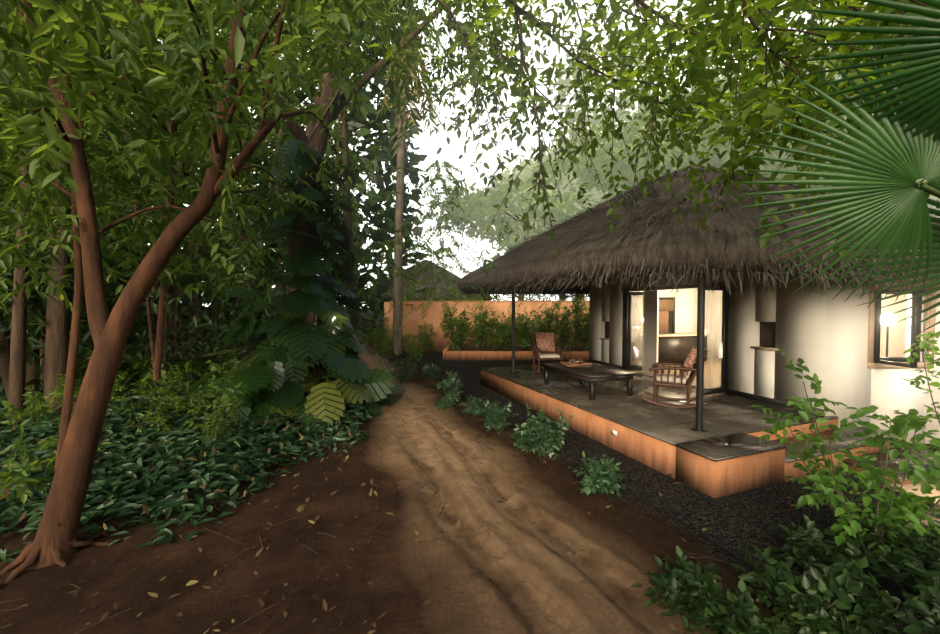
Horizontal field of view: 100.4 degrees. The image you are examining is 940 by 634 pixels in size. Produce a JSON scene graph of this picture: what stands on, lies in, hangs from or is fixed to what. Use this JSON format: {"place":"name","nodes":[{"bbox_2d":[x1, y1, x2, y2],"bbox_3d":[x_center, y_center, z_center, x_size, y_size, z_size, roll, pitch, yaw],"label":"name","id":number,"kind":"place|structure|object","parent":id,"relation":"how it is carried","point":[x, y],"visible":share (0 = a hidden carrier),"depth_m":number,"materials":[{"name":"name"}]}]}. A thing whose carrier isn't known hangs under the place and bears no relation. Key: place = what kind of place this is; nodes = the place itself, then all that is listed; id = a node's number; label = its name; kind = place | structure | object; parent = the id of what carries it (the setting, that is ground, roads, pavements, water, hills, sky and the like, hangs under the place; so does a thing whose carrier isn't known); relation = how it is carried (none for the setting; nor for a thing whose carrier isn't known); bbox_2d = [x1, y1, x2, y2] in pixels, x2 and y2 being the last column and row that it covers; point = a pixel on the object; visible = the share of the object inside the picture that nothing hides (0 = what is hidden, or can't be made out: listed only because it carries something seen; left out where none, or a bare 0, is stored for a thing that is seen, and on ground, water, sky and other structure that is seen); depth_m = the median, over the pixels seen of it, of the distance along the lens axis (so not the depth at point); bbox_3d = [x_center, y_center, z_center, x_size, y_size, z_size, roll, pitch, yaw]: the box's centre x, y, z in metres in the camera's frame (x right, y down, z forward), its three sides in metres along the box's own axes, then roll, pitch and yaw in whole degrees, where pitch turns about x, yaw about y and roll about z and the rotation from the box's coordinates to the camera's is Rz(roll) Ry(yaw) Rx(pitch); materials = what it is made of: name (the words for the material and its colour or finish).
{"place":"outdoors","nodes":[
{"label":"outdoors","id":0,"kind":"place"},
{"bbox_2d":[0,0,427,351],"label":"background trees","id":1,"kind":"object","parent":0,"point":[381,178],"depth_m":25.02,"materials":[{"name":"green plant"}]},
{"bbox_2d":[380,305,383,330],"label":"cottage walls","id":2,"kind":"structure","parent":0,"point":[382,318],"depth_m":33.86,"materials":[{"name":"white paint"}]},
{"bbox_2d":[381,259,492,300],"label":"thatch roof","id":3,"kind":"structure","parent":2,"relation":"on","point":[441,285],"depth_m":30.47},
{"bbox_2d":[0,309,939,633],"bbox_3d":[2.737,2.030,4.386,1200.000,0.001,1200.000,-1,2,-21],"label":"ground","id":4,"kind":"structure","parent":0,"point":[238,591],"depth_m":3.45,"materials":[{"name":"brown soil"}]},
{"bbox_2d":[0,401,343,517],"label":"ground cover leaves","id":5,"kind":"object","parent":4,"relation":"on","point":[189,480],"depth_m":4.67,"materials":[{"name":"green plant"}]},
{"bbox_2d":[0,343,344,503],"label":"shrubs","id":6,"kind":"object","parent":4,"relation":"on","point":[144,367],"depth_m":5.89,"materials":[{"name":"green plant"}]},
{"bbox_2d":[0,355,379,564],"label":"ground cover leaves","id":7,"kind":"object","parent":4,"relation":"on","point":[118,470],"visible":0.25,"depth_m":4.97,"materials":[{"name":"green plant"}]},
{"bbox_2d":[0,368,376,565],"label":"ground cover leaves","id":8,"kind":"object","parent":7,"relation":"on","point":[146,509],"visible":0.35,"depth_m":4.30,"materials":[{"name":"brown plant"}]},
{"bbox_2d":[0,1,383,424],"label":"tree trunks","id":9,"kind":"object","parent":4,"relation":"on","point":[17,371],"visible":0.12,"depth_m":6.63,"materials":[{"name":"brown plant"}]},
{"bbox_2d":[0,150,403,395],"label":"background foliage","id":10,"kind":"object","parent":4,"relation":"on","point":[36,314],"visible":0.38,"depth_m":8.94,"materials":[{"name":"green plant"}]},
{"bbox_2d":[0,0,506,321],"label":"canopy","id":11,"kind":"object","parent":10,"relation":"on","point":[299,105],"visible":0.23,"depth_m":10.07,"materials":[{"name":"green plant"}]},
{"bbox_2d":[0,0,430,569],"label":"tree","id":12,"kind":"object","parent":4,"relation":"on","point":[80,429],"depth_m":3.50,"materials":[{"name":"brown plant"}]},
{"bbox_2d":[0,531,120,587],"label":"tree roots","id":13,"kind":"object","parent":12,"relation":"attached to","point":[57,554],"visible":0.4,"depth_m":3.24,"materials":[{"name":"brown wood"}]},
{"bbox_2d":[0,0,419,231],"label":"canopy","id":14,"kind":"object","parent":12,"relation":"attached to","point":[10,40],"visible":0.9,"depth_m":2.60,"materials":[{"name":"green plant"}]},
{"bbox_2d":[182,138,407,433],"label":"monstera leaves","id":15,"kind":"object","parent":4,"relation":"on","point":[335,357],"visible":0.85,"depth_m":7.38,"materials":[{"name":"green plant"}]},
{"bbox_2d":[287,48,349,387],"bbox_3d":[-3.172,-2.242,8.210,1.410,8.528,0.658,-1,2,-21],"label":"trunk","id":16,"kind":"object","parent":4,"relation":"on","point":[316,372],"visible":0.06,"depth_m":8.03,"materials":[{"name":"plant"}]},
{"bbox_2d":[223,0,442,395],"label":"tree","id":17,"kind":"object","parent":4,"relation":"on","point":[316,141],"visible":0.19,"depth_m":8.02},
{"bbox_2d":[238,138,366,394],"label":"tree petioles","id":18,"kind":"object","parent":17,"relation":"attached to","point":[286,288],"visible":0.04,"depth_m":7.85,"materials":[{"name":"green plant"}]},
{"bbox_2d":[350,0,461,354],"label":"tall palm","id":19,"kind":"object","parent":4,"relation":"on","point":[398,282],"depth_m":17.49,"materials":[{"name":"green plant"}]},
{"bbox_2d":[0,401,903,633],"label":"fallen twigs","id":20,"kind":"object","parent":4,"relation":"on","point":[373,528],"visible":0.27,"depth_m":3.56,"materials":[{"name":"brown wood"}]},
{"bbox_2d":[390,356,631,498],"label":"border shrubs","id":21,"kind":"object","parent":4,"relation":"on","point":[526,438],"depth_m":5.66,"materials":[{"name":"green plant"}]},
{"bbox_2d":[443,344,588,360],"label":"planter kerb","id":22,"kind":"structure","parent":4,"relation":"on","point":[505,355],"depth_m":15.64,"materials":[{"name":"concrete"}]},
{"bbox_2d":[448,345,587,350],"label":"planter soil","id":23,"kind":"structure","parent":22,"relation":"in","point":[517,348],"depth_m":16.91,"materials":[{"name":"brown soil"}]},
{"bbox_2d":[347,294,588,361],"bbox_3d":[0.221,0.363,16.483,12.191,3.284,4.285,0,2,3],"label":"shrub","id":24,"kind":"object","parent":23,"relation":"on","point":[505,329],"depth_m":16.11,"materials":[{"name":"green plant"}]},
{"bbox_2d":[384,300,668,351],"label":"boundary wall","id":25,"kind":"structure","parent":4,"relation":"on","point":[413,321],"depth_m":18.66,"materials":[{"name":"paint"}]},
{"bbox_2d":[381,161,588,336],"bbox_3d":[0.643,-3.291,18.282,10.414,8.119,5.785,0,2,15],"label":"tree","id":26,"kind":"object","parent":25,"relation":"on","point":[436,229],"visible":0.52,"depth_m":18.62,"materials":[{"name":"green plant"}]},
{"bbox_2d":[343,353,793,633],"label":"dirt path","id":27,"kind":"structure","parent":4,"relation":"on","point":[569,595],"depth_m":3.60,"materials":[{"name":"brown soil"}]},
{"bbox_2d":[1,375,915,633],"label":"leaf litter","id":28,"kind":"object","parent":27,"relation":"on","point":[325,606],"visible":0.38,"depth_m":3.23,"materials":[{"name":"brown plant"}]},
{"bbox_2d":[422,25,935,300],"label":"trees","id":29,"kind":"object","parent":4,"relation":"on","point":[471,206],"depth_m":18.23,"materials":[{"name":"green plant"}]},
{"bbox_2d":[554,455,833,627],"bbox_3d":[1.886,2.025,4.042,0.277,0.016,3.730,-1,2,-21],"label":"edging","id":30,"kind":"object","parent":4,"relation":"on","point":[720,546],"visible":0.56,"depth_m":3.82,"materials":[{"name":"black"}]},
{"bbox_2d":[481,370,920,497],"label":"porch plinth","id":31,"kind":"structure","parent":4,"relation":"on","point":[711,478],"depth_m":5.10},
{"bbox_2d":[611,429,616,435],"bbox_3d":[2.161,1.736,5.882,0.012,0.070,0.120,-1,2,-21],"label":"step light","id":32,"kind":"object","parent":31,"relation":"attached to","point":[613,432],"visible":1,"depth_m":5.88,"materials":[{"name":"beige plastic"}]},
{"bbox_2d":[480,365,937,481],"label":"patio floor","id":33,"kind":"structure","parent":31,"relation":"on","point":[731,422],"depth_m":6.05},
{"bbox_2d":[531,333,563,373],"bbox_3d":[1.983,0.935,10.050,0.640,1.002,0.980,0,2,-3],"label":"armchair","id":34,"kind":"object","parent":33,"relation":"on","point":[537,352],"visible":0.58,"depth_m":9.95,"materials":[{"name":"brown wood"}]},
{"bbox_2d":[535,333,554,351],"bbox_3d":[1.970,0.662,10.266,0.460,0.505,0.288,0,2,-3],"label":"chair cushion","id":35,"kind":"object","parent":34,"relation":"on","point":[545,342],"visible":0.86,"depth_m":10.21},
{"bbox_2d":[540,353,559,357],"bbox_3d":[1.986,0.981,9.985,0.480,0.065,0.490,0,2,-3],"label":"seat cushion","id":36,"kind":"object","parent":34,"relation":"on","point":[548,355],"visible":0.79,"depth_m":9.75,"materials":[{"name":"beige fabric"}]},
{"bbox_2d":[541,361,637,399],"bbox_3d":[2.363,1.260,8.032,1.060,0.450,1.740,-1,2,-21],"label":"table","id":37,"kind":"object","parent":33,"relation":"on","point":[592,374],"visible":0.96,"depth_m":7.45,"materials":[{"name":"black wood"}]},
{"bbox_2d":[559,361,591,366],"bbox_3d":[2.254,1.003,8.385,0.574,0.045,0.394,-1,2,-21],"label":"tray","id":38,"kind":"object","parent":37,"relation":"on","point":[577,363],"visible":0.75,"depth_m":8.28,"materials":[{"name":"brown wood"}]},
{"bbox_2d":[569,359,582,364],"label":"tumblers","id":39,"kind":"object","parent":38,"relation":"on","point":[571,361],"visible":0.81,"depth_m":8.34,"materials":[{"name":"clear glass"}]},
{"bbox_2d":[547,372,628,390],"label":"iron table braces","id":40,"kind":"object","parent":37,"relation":"attached to","point":[600,385],"visible":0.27,"depth_m":7.40,"materials":[{"name":"black metal"}]},
{"bbox_2d":[510,273,707,432],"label":"porch posts","id":41,"kind":"object","parent":33,"relation":"on","point":[700,353],"visible":0.73,"depth_m":5.30,"materials":[{"name":"black metal"}]},
{"bbox_2d":[642,347,707,408],"bbox_3d":[3.534,1.020,6.789,0.640,1.002,0.980,-3,3,-61],"label":"rocking chair","id":42,"kind":"object","parent":33,"relation":"on","point":[656,367],"visible":0.92,"depth_m":6.61,"materials":[{"name":"brown wood"}]},
{"bbox_2d":[657,373,685,383],"bbox_3d":[3.476,1.064,6.822,0.480,0.065,0.490,-3,3,-61],"label":"seat cushion","id":43,"kind":"object","parent":42,"relation":"on","point":[671,378],"visible":0.71,"depth_m":6.67,"materials":[{"name":"beige fabric"}]},
{"bbox_2d":[679,346,696,377],"bbox_3d":[3.730,0.756,6.675,0.460,0.505,0.289,-3,3,-61],"label":"chair cushion","id":44,"kind":"object","parent":42,"relation":"on","point":[690,357],"visible":0.79,"depth_m":6.48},
{"bbox_2d":[469,2,939,300],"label":"trees","id":45,"kind":"object","parent":4,"relation":"on","point":[526,172],"depth_m":23.25,"materials":[{"name":"green plant"}]},
{"bbox_2d":[589,272,939,443],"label":"cottage walls","id":46,"kind":"structure","parent":4,"relation":"on","point":[824,338],"depth_m":6.57,"materials":[{"name":"white paint"}]},
{"bbox_2d":[643,290,658,371],"bbox_3d":[4.639,0.342,10.037,0.080,2.120,0.490,0,2,-17],"label":"curtain","id":47,"kind":"object","parent":46,"relation":"hanging from","point":[650,323],"visible":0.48,"depth_m":10.04,"materials":[{"name":"beige fabric"}]},
{"bbox_2d":[622,282,729,394],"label":"door frames","id":48,"kind":"structure","parent":46,"relation":"attached to","point":[626,336],"depth_m":7.99,"materials":[{"name":"wood"}]},
{"bbox_2d":[627,290,723,388],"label":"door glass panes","id":49,"kind":"object","parent":48,"relation":"in","point":[640,334],"visible":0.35,"depth_m":7.66,"materials":[{"name":"glass"}]},
{"bbox_2d":[599,338,777,350],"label":"niche sills","id":50,"kind":"structure","parent":46,"relation":"attached to","point":[764,348],"depth_m":7.01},
{"bbox_2d":[605,321,775,347],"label":"niche backs","id":51,"kind":"object","parent":46,"relation":"attached to","point":[767,334],"visible":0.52,"depth_m":7.05,"materials":[{"name":"brown paint"}]},
{"bbox_2d":[457,165,939,293],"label":"thatch roof","id":52,"kind":"structure","parent":46,"relation":"on","point":[701,245],"depth_m":5.59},
{"bbox_2d":[546,280,589,286],"bbox_3d":[5.462,-2.015,9.646,9.630,2.146,8.100,-1,2,-21],"label":"thatch roof lining","id":53,"kind":"object","parent":52,"relation":"attached to","point":[575,284],"depth_m":13.14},
{"bbox_2d":[455,164,938,302],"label":"loose thatch straw","id":54,"kind":"object","parent":52,"relation":"on","point":[725,277],"visible":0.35,"depth_m":5.33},
{"bbox_2d":[589,359,824,415],"bbox_3d":[4.598,1.412,9.103,0.004,0.090,6.283,0,2,-17],"label":"wall skirting","id":55,"kind":"object","parent":46,"relation":"attached to","point":[760,398],"depth_m":7.16,"materials":[{"name":"grey"}]},
{"bbox_2d":[659,289,921,367],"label":"window frames","id":56,"kind":"structure","parent":46,"relation":"attached to","point":[915,329],"depth_m":6.00,"materials":[{"name":"wood"}]},
{"bbox_2d":[659,299,673,310],"bbox_3d":[6.234,-0.379,12.731,1.060,0.380,0.020,-1,2,-21],"label":"reed blind","id":57,"kind":"object","parent":56,"relation":"attached to","point":[666,305],"visible":0.57,"depth_m":12.79,"materials":[{"name":"brown wicker"}]},
{"bbox_2d":[867,286,936,367],"bbox_3d":[6.684,0.154,6.133,1.020,1.280,0.160,0,2,-1],"label":"window surround","id":58,"kind":"object","parent":46,"relation":"attached to","point":[871,332],"visible":0.48,"depth_m":6.06,"materials":[{"name":"beige paint"}]},
{"bbox_2d":[631,504,939,633],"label":"plants","id":59,"kind":"object","parent":4,"relation":"on","point":[844,583],"depth_m":2.62,"materials":[{"name":"green plant"}]},
{"bbox_2d":[726,0,939,334],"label":"fan palm","id":60,"kind":"object","parent":4,"relation":"on","point":[873,184],"depth_m":1.46,"materials":[{"name":"green plant"}]},
{"bbox_2d":[749,332,939,566],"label":"shrub","id":61,"kind":"object","parent":4,"relation":"on","point":[869,479],"depth_m":3.32,"materials":[{"name":"green plant"}]},
{"bbox_2d":[878,477,939,530],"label":"paving slabs","id":62,"kind":"structure","parent":4,"relation":"on","point":[918,492],"depth_m":4.48,"materials":[{"name":"stone"}]},
{"bbox_2d":[132,0,866,307],"label":"sky","id":63,"kind":"structure","parent":0,"point":[450,153],"materials":[{"name":"white"}]},
{"bbox_2d":[367,0,929,261],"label":"canopy","id":64,"kind":"object","parent":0,"point":[699,12],"visible":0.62,"depth_m":3.28,"materials":[{"name":"green plant"}]},
{"bbox_2d":[0,0,530,315],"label":"canopy","id":65,"kind":"object","parent":64,"relation":"attached to","point":[41,215],"visible":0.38,"depth_m":4.77,"materials":[{"name":"green plant"}]},
{"bbox_2d":[407,0,935,255],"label":"foliage","id":66,"kind":"object","parent":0,"point":[777,75],"depth_m":3.91,"materials":[{"name":"green plant"}]},
{"bbox_2d":[625,357,720,388],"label":"room floor","id":67,"kind":"structure","parent":0,"point":[649,373],"depth_m":10.16,"materials":[{"name":"stone"}]},
{"bbox_2d":[658,335,706,361],"bbox_3d":[6.436,0.975,12.233,1.900,0.800,0.600,-1,2,-21],"label":"counter front","id":68,"kind":"object","parent":67,"relation":"on","point":[673,349],"visible":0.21,"depth_m":11.83,"materials":[{"name":"black wood"}]},
{"bbox_2d":[659,333,709,336],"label":"countertop","id":69,"kind":"structure","parent":68,"relation":"attached to","point":[676,334],"depth_m":12.07,"materials":[{"name":"beige stone"}]},
{"bbox_2d":[886,325,888,356],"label":"floor lamp","id":70,"kind":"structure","parent":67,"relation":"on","point":[887,333],"depth_m":6.53,"materials":[{"name":"black metal"}]},
{"bbox_2d":[881,314,896,325],"bbox_3d":[6.968,0.043,6.534,0.200,0.200,0.200,-1,2,-21],"label":"lamp globe","id":71,"kind":"object","parent":70,"relation":"attached to","point":[889,320],"depth_m":6.48,"materials":[{"name":"white glass"}]}
]}

